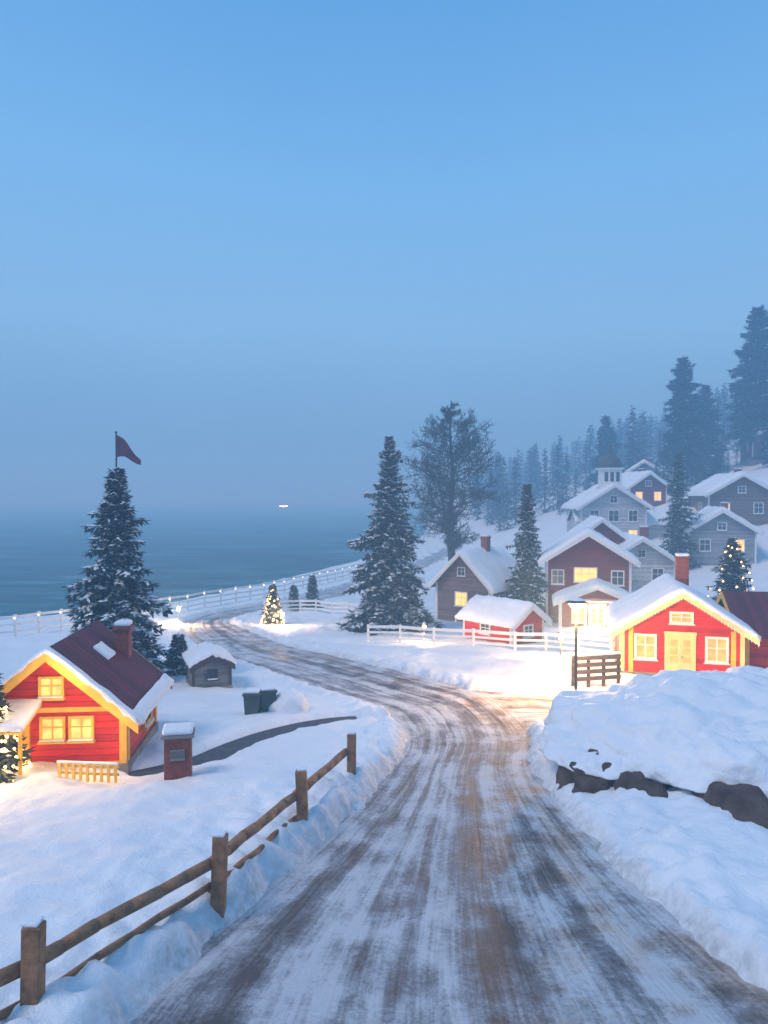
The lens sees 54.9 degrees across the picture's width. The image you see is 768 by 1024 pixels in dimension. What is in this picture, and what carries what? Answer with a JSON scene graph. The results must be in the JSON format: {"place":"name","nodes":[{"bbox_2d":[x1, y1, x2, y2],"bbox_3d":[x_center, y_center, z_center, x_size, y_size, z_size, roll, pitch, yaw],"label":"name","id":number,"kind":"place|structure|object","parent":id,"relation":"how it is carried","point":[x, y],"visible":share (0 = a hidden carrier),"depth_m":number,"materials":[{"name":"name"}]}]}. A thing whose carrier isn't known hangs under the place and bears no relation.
{"place":"outdoors","nodes":[
{"label":"outdoors","id":0,"kind":"place"},
{"bbox_2d":[115,431,140,467],"bbox_3d":[-11.070,1.867,31.988,1.097,10.730,0.213,0,1,-4],"label":"flag","id":1,"kind":"object","parent":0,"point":[122,448],"visible":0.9,"depth_m":31.90,"materials":[{"name":"fabric"}]},
{"bbox_2d":[0,499,426,615],"bbox_3d":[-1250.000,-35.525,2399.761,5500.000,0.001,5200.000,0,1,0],"label":"sea","id":2,"kind":"structure","parent":0,"point":[193,546],"depth_m":174.58,"materials":[{"name":"liquid"}]},
{"bbox_2d":[277,504,291,508],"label":"ferry boat","id":3,"kind":"object","parent":2,"relation":"on","point":[282,506],"visible":0.91,"depth_m":688.59,"materials":[{"name":"white paint"}]},
{"bbox_2d":[0,422,767,1023],"bbox_3d":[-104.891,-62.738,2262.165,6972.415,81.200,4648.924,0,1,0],"label":"snowy ground","id":4,"kind":"structure","parent":0,"point":[76,854],"depth_m":14.86,"materials":[{"name":"white snow"}]},
{"bbox_2d":[0,673,37,783],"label":"christmas tree","id":5,"kind":"object","parent":4,"relation":"on","point":[8,753],"visible":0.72,"depth_m":17.30,"materials":[{"name":"green plant"}]},
{"bbox_2d":[0,620,173,775],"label":"red cabin","id":6,"kind":"object","parent":4,"relation":"on","point":[96,691],"visible":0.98,"depth_m":18.56,"materials":[{"name":"painted red wood"},{"name":"maroon metal"},{"name":"snow"}]},
{"bbox_2d":[22,724,30,762],"bbox_3d":[-9.293,5.784,18.393,1.000,1.470,0.100,0,1,-5],"label":"door","id":7,"kind":"structure","parent":6,"relation":"in","point":[26,733],"depth_m":18.39,"materials":[{"name":"paint"}]},
{"bbox_2d":[37,676,154,744],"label":"window frames","id":8,"kind":"structure","parent":6,"relation":"in","point":[62,678],"depth_m":18.45,"materials":[{"name":"paint"}]},
{"bbox_2d":[57,760,118,782],"bbox_3d":[-6.873,6.020,17.158,1.500,0.465,0.070,0,1,6],"label":"picket fence","id":9,"kind":"object","parent":4,"relation":"on","point":[87,766],"visible":0.94,"depth_m":17.14,"materials":[{"name":"paint"}]},
{"bbox_2d":[62,467,176,677],"bbox_3d":[-11.637,3.106,32.061,5.602,10.107,5.958,-1,1,-28],"label":"spruce tree","id":10,"kind":"object","parent":4,"relation":"on","point":[111,598],"visible":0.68,"depth_m":31.35,"materials":[{"name":"green plant"}]},
{"bbox_2d":[162,633,187,675],"bbox_3d":[-9.046,6.670,33.137,2.154,2.471,1.955,0,1,0],"label":"spruce","id":11,"kind":"object","parent":4,"relation":"on","point":[179,647],"visible":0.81,"depth_m":32.82,"materials":[{"name":"green plant"}]},
{"bbox_2d":[0,731,355,1020],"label":"wooden fence","id":12,"kind":"object","parent":4,"relation":"on","point":[28,969],"visible":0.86,"depth_m":10.09,"materials":[{"name":"brown wood"}]},
{"bbox_2d":[164,738,191,779],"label":"pillar","id":13,"kind":"structure","parent":4,"relation":"on","point":[174,770],"depth_m":17.37,"materials":[{"name":"brick"}]},
{"bbox_2d":[160,727,194,760],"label":"slab and plate","id":14,"kind":"structure","parent":13,"relation":"on","point":[177,755],"depth_m":17.33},
{"bbox_2d":[162,722,193,735],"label":"snow","id":15,"kind":"structure","parent":14,"relation":"on","point":[181,728],"depth_m":17.38,"materials":[{"name":"white snow"}]},
{"bbox_2d":[177,604,180,621],"bbox_3d":[-16.200,8.094,58.466,0.283,1.600,0.283,0,1,0],"label":"garden lantern","id":16,"kind":"object","parent":4,"relation":"on","point":[179,606],"visible":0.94,"depth_m":58.40,"materials":[{"name":"metal"}]},
{"bbox_2d":[0,564,367,636],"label":"shore fence","id":17,"kind":"object","parent":4,"relation":"on","point":[39,620],"visible":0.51,"depth_m":67.05,"materials":[{"name":"white paint"}]},
{"bbox_2d":[182,641,236,687],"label":"garden shed","id":18,"kind":"structure","parent":4,"relation":"on","point":[208,664],"depth_m":29.94,"materials":[{"name":"wood"}]},
{"bbox_2d":[206,669,218,681],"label":"window frames","id":19,"kind":"structure","parent":18,"relation":"in","point":[208,670],"depth_m":29.84,"materials":[{"name":"grey wood"}]},
{"bbox_2d":[129,716,356,776],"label":"footpath","id":20,"kind":"structure","parent":4,"relation":"on","point":[224,751],"depth_m":21.53,"materials":[{"name":"grey asphalt"}]},
{"bbox_2d":[242,688,261,714],"bbox_3d":[-4.450,6.428,25.043,0.600,0.869,0.649,0,1,0],"label":"rubbish bin","id":21,"kind":"object","parent":4,"relation":"on","point":[252,699],"visible":0.92,"depth_m":24.78,"materials":[{"name":"plastic"}]},
{"bbox_2d":[260,685,277,711],"bbox_3d":[-4.004,6.429,25.442,0.600,0.869,0.649,0,1,-17],"label":"rubbish bin","id":22,"kind":"object","parent":4,"relation":"on","point":[268,695],"visible":0.66,"depth_m":25.18,"materials":[{"name":"plastic"}]},
{"bbox_2d":[259,584,284,625],"bbox_3d":[-8.569,7.359,57.132,2.086,3.726,2.020,0,1,0],"label":"lit fir tree","id":23,"kind":"object","parent":4,"relation":"on","point":[272,611],"visible":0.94,"depth_m":56.84,"materials":[{"name":"green plant"}]},
{"bbox_2d":[269,688,308,713],"bbox_3d":[-3.282,6.653,25.460,1.415,1.176,1.013,0,1,0],"label":"snow heap","id":24,"kind":"object","parent":4,"relation":"on","point":[291,701],"visible":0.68,"depth_m":25.12,"materials":[{"name":"white snow"}]},
{"bbox_2d":[287,585,299,610],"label":"spruce","id":25,"kind":"object","parent":4,"relation":"on","point":[293,593],"visible":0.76,"depth_m":66.93,"materials":[{"name":"green plant"}]},
{"bbox_2d":[301,575,322,607],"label":"spruce","id":26,"kind":"object","parent":4,"relation":"on","point":[312,593],"visible":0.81,"depth_m":67.90,"materials":[{"name":"green plant"}]},
{"bbox_2d":[264,599,421,613],"bbox_3d":[-3.372,8.397,63.750,14.167,1.478,2.557,0,1,16],"label":"white garden fence","id":27,"kind":"object","parent":4,"relation":"on","point":[320,601],"visible":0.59,"depth_m":64.91,"materials":[{"name":"paint"}]},
{"bbox_2d":[335,435,444,635],"bbox_3d":[0.327,2.158,53.415,8.647,15.401,7.541,1,1,30],"label":"spruce tree","id":28,"kind":"object","parent":4,"relation":"on","point":[390,586],"visible":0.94,"depth_m":52.68,"materials":[{"name":"green plant"}]},
{"bbox_2d":[402,610,422,634],"bbox_3d":[1.976,7.894,50.643,1.862,2.309,1.710,0,1,0],"label":"spruce","id":29,"kind":"object","parent":4,"relation":"on","point":[412,618],"visible":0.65,"depth_m":50.39,"materials":[{"name":"green plant"}]},
{"bbox_2d":[399,400,510,560],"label":"bare tree","id":30,"kind":"object","parent":4,"relation":"on","point":[446,522],"visible":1,"depth_m":74.97,"materials":[{"name":"brown plant"}]},
{"bbox_2d":[367,624,613,654],"bbox_3d":[5.613,7.556,43.229,15.121,1.757,0.394,1,1,27],"label":"white garden fence","id":31,"kind":"object","parent":4,"relation":"on","point":[545,640],"visible":0.86,"depth_m":42.91,"materials":[{"name":"paint"}]},
{"bbox_2d":[455,594,552,643],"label":"red shed","id":32,"kind":"structure","parent":4,"relation":"on","point":[488,612],"depth_m":46.15,"materials":[{"name":"red painted wood siding"},{"name":"snow"},{"name":"white paint"}]},
{"bbox_2d":[478,623,533,638],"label":"window frames","id":33,"kind":"structure","parent":32,"relation":"in","point":[532,625],"depth_m":45.90,"materials":[{"name":"white paint"}]},
{"bbox_2d":[503,483,556,622],"bbox_3d":[11.542,3.572,59.333,4.375,11.758,4.973,0,1,0],"label":"spruce tree","id":34,"kind":"object","parent":4,"relation":"on","point":[528,579],"visible":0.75,"depth_m":58.59,"materials":[{"name":"green plant"}]},
{"bbox_2d":[558,630,563,655],"bbox_3d":[9.500,7.132,39.744,0.283,1.600,0.283,0,1,0],"label":"garden lantern","id":35,"kind":"object","parent":4,"relation":"on","point":[560,635],"visible":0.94,"depth_m":39.67,"materials":[{"name":"metal"}]},
{"bbox_2d":[565,597,587,689],"bbox_3d":[7.350,5.418,28.309,0.880,4.270,0.880,0,1,0],"label":"street lamp","id":36,"kind":"object","parent":4,"relation":"on","point":[576,604],"visible":0.82,"depth_m":28.25,"materials":[{"name":"metal"}]},
{"bbox_2d":[552,578,630,628],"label":"porch gable","id":37,"kind":"structure","parent":4,"relation":"on","point":[599,595],"depth_m":54.93,"materials":[{"name":"painted wood siding"},{"name":"white paint"},{"name":"snow"}]},
{"bbox_2d":[571,606,583,623],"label":"window frames","id":38,"kind":"structure","parent":37,"relation":"in","point":[582,606],"depth_m":55.25,"materials":[{"name":"white paint"}]},
{"bbox_2d":[588,604,605,626],"bbox_3d":[15.831,7.918,54.933,1.300,2.170,0.100,0,1,12],"label":"door","id":39,"kind":"structure","parent":37,"relation":"in","point":[591,606],"depth_m":54.92,"materials":[{"name":"white paint"}]},
{"bbox_2d":[570,651,621,687],"bbox_3d":[8.682,6.513,30.299,2.731,1.720,0.193,-1,1,-29],"label":"wooden fence","id":40,"kind":"object","parent":4,"relation":"on","point":[603,657],"visible":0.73,"depth_m":30.23,"materials":[{"name":"brown wood"}]},
{"bbox_2d":[587,415,621,484],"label":"pine tree","id":41,"kind":"object","parent":4,"relation":"on","point":[605,434],"visible":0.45,"depth_m":149.19,"materials":[{"name":"green plant"}]},
{"bbox_2d":[469,383,741,530],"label":"distant forest","id":42,"kind":"object","parent":4,"relation":"on","point":[637,448],"visible":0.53,"depth_m":175.41,"materials":[{"name":"green plant"}]},
{"bbox_2d":[561,442,696,538],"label":"white manor","id":43,"kind":"structure","parent":4,"relation":"on","point":[610,498],"depth_m":94.18,"materials":[{"name":"white wood"}]},
{"bbox_2d":[605,472,619,480],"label":"cupola windows","id":44,"kind":"structure","parent":43,"relation":"in","point":[606,473],"depth_m":94.84,"materials":[{"name":"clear glass"}]},
{"bbox_2d":[590,495,637,534],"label":"window frames","id":45,"kind":"structure","parent":43,"relation":"in","point":[610,495],"depth_m":93.89,"materials":[{"name":"white paint"}]},
{"bbox_2d":[536,665,767,828],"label":"snow covered boulder","id":46,"kind":"object","parent":4,"relation":"on","point":[703,735],"visible":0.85,"depth_m":16.81,"materials":[{"name":"white snow"}]},
{"bbox_2d":[658,452,702,569],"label":"spruce tree","id":47,"kind":"object","parent":4,"relation":"on","point":[678,540],"visible":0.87,"depth_m":82.46,"materials":[{"name":"green plant"}]},
{"bbox_2d":[604,553,767,675],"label":"red cabin","id":48,"kind":"object","parent":4,"relation":"on","point":[666,621],"visible":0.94,"depth_m":32.93,"materials":[{"name":"red painted wood siding"},{"name":"cream paint"},{"name":"snow"}]},
{"bbox_2d":[664,631,696,670],"bbox_3d":[13.093,6.337,32.708,1.350,2.070,0.100,0,1,15],"label":"door","id":49,"kind":"structure","parent":48,"relation":"in","point":[669,635],"depth_m":32.68,"materials":[{"name":"beige paint"}]},
{"bbox_2d":[633,611,729,664],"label":"window frames","id":50,"kind":"structure","parent":48,"relation":"in","point":[670,612],"depth_m":32.61,"materials":[{"name":"white paint"}]},
{"bbox_2d":[658,356,715,482],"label":"pine tree","id":51,"kind":"object","parent":4,"relation":"on","point":[682,434],"visible":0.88,"depth_m":127.46,"materials":[{"name":"green plant"}]},
{"bbox_2d":[680,384,726,475],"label":"pine tree","id":52,"kind":"object","parent":4,"relation":"on","point":[709,428],"visible":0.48,"depth_m":134.72,"materials":[{"name":"green plant"}]},
{"bbox_2d":[682,502,763,565],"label":"grey chalet","id":53,"kind":"object","parent":4,"relation":"on","point":[715,528],"visible":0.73,"depth_m":82.09,"materials":[{"name":"grey wood"}]},
{"bbox_2d":[699,522,744,551],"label":"window frames","id":54,"kind":"structure","parent":53,"relation":"in","point":[717,522],"depth_m":82.10,"materials":[{"name":"white paint"}]},
{"bbox_2d":[681,468,767,525],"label":"house","id":55,"kind":"structure","parent":4,"relation":"on","point":[743,494],"depth_m":91.98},
{"bbox_2d":[698,486,763,512],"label":"window frames","id":56,"kind":"structure","parent":55,"relation":"in","point":[738,486],"depth_m":91.86,"materials":[{"name":"white paint"}]},
{"bbox_2d":[705,537,753,600],"bbox_3d":[23.520,5.410,50.239,5.261,7.464,5.102,-1,1,-39],"label":"spruce tree","id":57,"kind":"object","parent":4,"relation":"on","point":[729,579],"visible":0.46,"depth_m":49.79,"materials":[{"name":"green plant"}]},
{"bbox_2d":[722,304,767,445],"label":"pine tree","id":58,"kind":"object","parent":4,"relation":"on","point":[749,389],"visible":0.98,"depth_m":129.60,"materials":[{"name":"green plant"}]},
{"bbox_2d":[740,459,765,465],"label":"foundation","id":59,"kind":"object","parent":4,"relation":"on","point":[749,463],"visible":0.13,"depth_m":128.96,"materials":[{"name":"stone"}]},
{"bbox_2d":[740,434,764,461],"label":"walls","id":60,"kind":"structure","parent":59,"relation":"on","point":[745,456],"depth_m":129.83,"materials":[{"name":"white wood"}]},
{"bbox_2d":[740,442,753,459],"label":"corner boards","id":61,"kind":"object","parent":60,"relation":"on","point":[752,450],"visible":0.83,"depth_m":128.62,"materials":[{"name":"white paint"}]},
{"bbox_2d":[736,427,766,441],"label":"roof snow","id":62,"kind":"structure","parent":60,"relation":"on","point":[757,432],"depth_m":127.90,"materials":[{"name":"white snow"}]},
{"bbox_2d":[750,385,767,464],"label":"pine tree","id":63,"kind":"object","parent":4,"relation":"on","point":[764,439],"visible":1,"depth_m":120.36,"materials":[{"name":"green plant"}]},
{"bbox_3d":[8.122,9.741,61.906,5.120,2.100,6.320,1,1,36],"label":"foundation","id":64,"kind":"object","parent":4,"relation":"on","visible":0},
{"bbox_2d":[437,556,511,620],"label":"walls","id":65,"kind":"structure","parent":64,"relation":"on","point":[450,583],"depth_m":59.80,"materials":[{"name":"grey"}]},
{"bbox_2d":[436,582,491,617],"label":"corner boards","id":66,"kind":"object","parent":65,"relation":"on","point":[489,594],"visible":0.31,"depth_m":60.72,"materials":[{"name":"white paint"}]},
{"bbox_2d":[430,557,506,593],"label":"roof","id":67,"kind":"structure","parent":65,"relation":"on","point":[434,585],"depth_m":60.44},
{"bbox_2d":[427,545,519,593],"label":"roof snow","id":68,"kind":"structure","parent":65,"relation":"on","point":[491,566],"depth_m":59.75,"materials":[{"name":"white snow"}]},
{"bbox_2d":[427,553,492,595],"bbox_3d":[5.990,4.828,58.877,6.000,3.300,0.045,1,1,36],"label":"bargeboard front","id":69,"kind":"object","parent":68,"relation":"attached to","point":[448,566],"visible":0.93,"depth_m":58.84,"materials":[{"name":"white paint"}]},
{"bbox_2d":[480,537,490,551],"bbox_3d":[8.519,2.843,61.980,0.700,1.550,0.700,1,1,36],"label":"chimney","id":70,"kind":"object","parent":68,"relation":"on","point":[485,543],"visible":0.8,"depth_m":61.75,"materials":[{"name":"brick"}]},
{"bbox_2d":[458,568,513,597],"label":"dark panes","id":71,"kind":"object","parent":65,"relation":"attached to","point":[460,572],"visible":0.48,"depth_m":59.38,"materials":[{"name":"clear glass"}]},
{"bbox_2d":[454,567,518,606],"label":"window frames","id":72,"kind":"structure","parent":65,"relation":"attached to","point":[455,592],"depth_m":59.41,"materials":[{"name":"white paint"}]},
{"bbox_2d":[456,593,465,605],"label":"lit panes","id":73,"kind":"object","parent":72,"relation":"in","point":[458,599],"visible":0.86,"depth_m":59.42,"materials":[{"name":"yellow glass"}]},
{"bbox_3d":[16.732,9.725,61.611,6.520,2.100,8.120,0,1,12],"label":"foundation","id":74,"kind":"object","parent":4,"relation":"on","visible":0},
{"bbox_2d":[545,537,628,622],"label":"walls","id":75,"kind":"structure","parent":74,"relation":"on","point":[588,552],"depth_m":57.64,"materials":[{"name":"wood"}]},
{"bbox_2d":[553,570,622,584],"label":"dark panes","id":76,"kind":"object","parent":75,"relation":"attached to","point":[614,577],"visible":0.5,"depth_m":57.20,"materials":[{"name":"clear glass"}]},
{"bbox_2d":[553,571,622,584],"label":"muntins","id":77,"kind":"object","parent":76,"relation":"on","point":[580,573],"visible":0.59,"depth_m":57.70,"materials":[{"name":"white paint"}]},
{"bbox_2d":[551,567,624,586],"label":"window frames","id":78,"kind":"structure","parent":75,"relation":"attached to","point":[596,568],"depth_m":57.63,"materials":[{"name":"white paint"}]},
{"bbox_2d":[575,568,595,580],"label":"lit panes","id":79,"kind":"object","parent":78,"relation":"in","point":[585,574],"visible":0.79,"depth_m":57.64,"materials":[{"name":"yellow glass"}]},
{"bbox_2d":[545,561,631,622],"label":"corner boards","id":80,"kind":"object","parent":75,"relation":"on","point":[630,583],"visible":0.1,"depth_m":58.21,"materials":[{"name":"white paint"}]},
{"bbox_2d":[538,525,640,564],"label":"roof snow","id":81,"kind":"structure","parent":75,"relation":"on","point":[566,539],"depth_m":57.46,"materials":[{"name":"white snow"}]},
{"bbox_2d":[538,534,640,567],"bbox_3d":[15.770,2.930,56.953,7.600,2.675,0.049,0,1,12],"label":"bargeboard front","id":82,"kind":"object","parent":81,"relation":"attached to","point":[598,541],"visible":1,"depth_m":56.89,"materials":[{"name":"white paint"}]},
{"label":"foundation","id":83,"kind":"object","parent":4,"relation":"on","visible":0},
{"bbox_2d":[629,542,672,591],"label":"walls","id":84,"kind":"structure","parent":83,"relation":"on","point":[641,576],"depth_m":66.54,"materials":[{"name":"grey wood"}]},
{"bbox_2d":[645,550,663,580],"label":"window frames","id":85,"kind":"structure","parent":84,"relation":"attached to","point":[653,568],"depth_m":66.41,"materials":[{"name":"white paint"}]},
{"bbox_2d":[638,550,662,579],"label":"dark panes","id":86,"kind":"object","parent":85,"relation":"attached to","point":[656,572],"visible":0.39,"depth_m":66.44,"materials":[{"name":"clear glass"}]},
{"bbox_2d":[673,561,674,576],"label":"corner boards","id":87,"kind":"object","parent":84,"relation":"on","point":[673,569],"visible":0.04,"depth_m":66.19,"materials":[{"name":"white paint"}]},
{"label":"foundation","id":88,"kind":"object","parent":4,"relation":"on","visible":0},
{"bbox_2d":[593,523,624,543],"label":"walls","id":89,"kind":"structure","parent":88,"relation":"on","point":[603,529],"depth_m":69.95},
{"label":"roof","id":90,"kind":"object","parent":89,"relation":"on","visible":0},
{"bbox_2d":[639,527,648,538],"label":"chimney","id":91,"kind":"object","parent":90,"relation":"on","point":[644,531],"visible":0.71,"depth_m":70.03,"materials":[{"name":"brick"}]},
{"bbox_2d":[626,539,674,561],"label":"bargeboard front","id":92,"kind":"object","parent":90,"relation":"attached to","point":[652,546],"visible":0.5,"depth_m":65.82,"materials":[{"name":"white paint"}]},
{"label":"foundation","id":93,"kind":"object","parent":4,"relation":"on","visible":0},
{"bbox_2d":[630,464,662,478],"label":"walls","id":94,"kind":"structure","parent":93,"relation":"on","point":[647,467],"depth_m":134.63,"materials":[{"name":"grey"}]},
{"bbox_2d":[626,459,667,474],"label":"roof snow","id":95,"kind":"structure","parent":94,"relation":"on","point":[637,464],"depth_m":134.42,"materials":[{"name":"white snow"}]},
{"bbox_2d":[628,462,667,475],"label":"bargeboard front","id":96,"kind":"object","parent":95,"relation":"attached to","point":[647,464],"visible":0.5,"depth_m":134.27,"materials":[{"name":"white paint"}]},
{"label":"foundation","id":97,"kind":"object","parent":4,"relation":"on","visible":0},
{"bbox_2d":[674,450,722,475],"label":"walls","id":98,"kind":"structure","parent":97,"relation":"on","point":[721,455],"depth_m":138.95,"materials":[{"name":"brown"}]},
{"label":"foundation","id":99,"kind":"object","parent":4,"relation":"on","visible":0},
{"bbox_2d":[627,475,665,506],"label":"walls","id":100,"kind":"structure","parent":99,"relation":"on","point":[648,493],"depth_m":112.04,"materials":[{"name":"wood"}]},
{"bbox_2d":[622,470,667,488],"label":"roof snow","id":101,"kind":"structure","parent":100,"relation":"on","point":[629,479],"depth_m":112.25,"materials":[{"name":"white snow"}]},
{"bbox_2d":[628,473,667,489],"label":"bargeboard front","id":102,"kind":"object","parent":101,"relation":"attached to","point":[645,477],"visible":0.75,"depth_m":111.24,"materials":[{"name":"white paint"}]},
{"bbox_2d":[636,492,660,499],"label":"lit panes","id":103,"kind":"object","parent":100,"relation":"attached to","point":[640,493],"visible":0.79,"depth_m":112.11,"materials":[{"name":"yellow glass"}]},
{"bbox_2d":[635,480,661,499],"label":"window frames","id":104,"kind":"structure","parent":100,"relation":"attached to","point":[647,486],"depth_m":111.81,"materials":[{"name":"white paint"}]},
{"bbox_2d":[0,0,767,498],"label":"sky","id":105,"kind":"structure","parent":0,"point":[255,245],"materials":[{"name":"blue"}]},
{"bbox_2d":[130,538,767,1023],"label":"road","id":106,"kind":"structure","parent":0,"point":[458,868],"depth_m":11.30,"materials":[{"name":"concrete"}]},
{"bbox_2d":[482,691,554,726],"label":"side road","id":107,"kind":"structure","parent":0,"point":[529,710],"depth_m":27.55,"materials":[{"name":"white snow"}]},
{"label":"corner boards","id":108,"kind":"object","parent":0,"visible":0},
{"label":"roof","id":109,"kind":"object","parent":108,"relation":"on","visible":0},
{"bbox_2d":[561,515,629,538],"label":"roof snow","id":110,"kind":"structure","parent":109,"relation":"on","point":[591,521],"depth_m":70.24,"materials":[{"name":"white snow"}]},
{"bbox_2d":[592,520,627,539],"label":"bargeboard front","id":111,"kind":"object","parent":109,"relation":"attached to","point":[608,525],"visible":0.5,"depth_m":69.40,"materials":[{"name":"white paint"}]},
{"bbox_2d":[618,532,674,558],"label":"roof snow","id":112,"kind":"structure","parent":109,"relation":"on","point":[633,539],"depth_m":66.25,"materials":[{"name":"white snow"}]}
]}

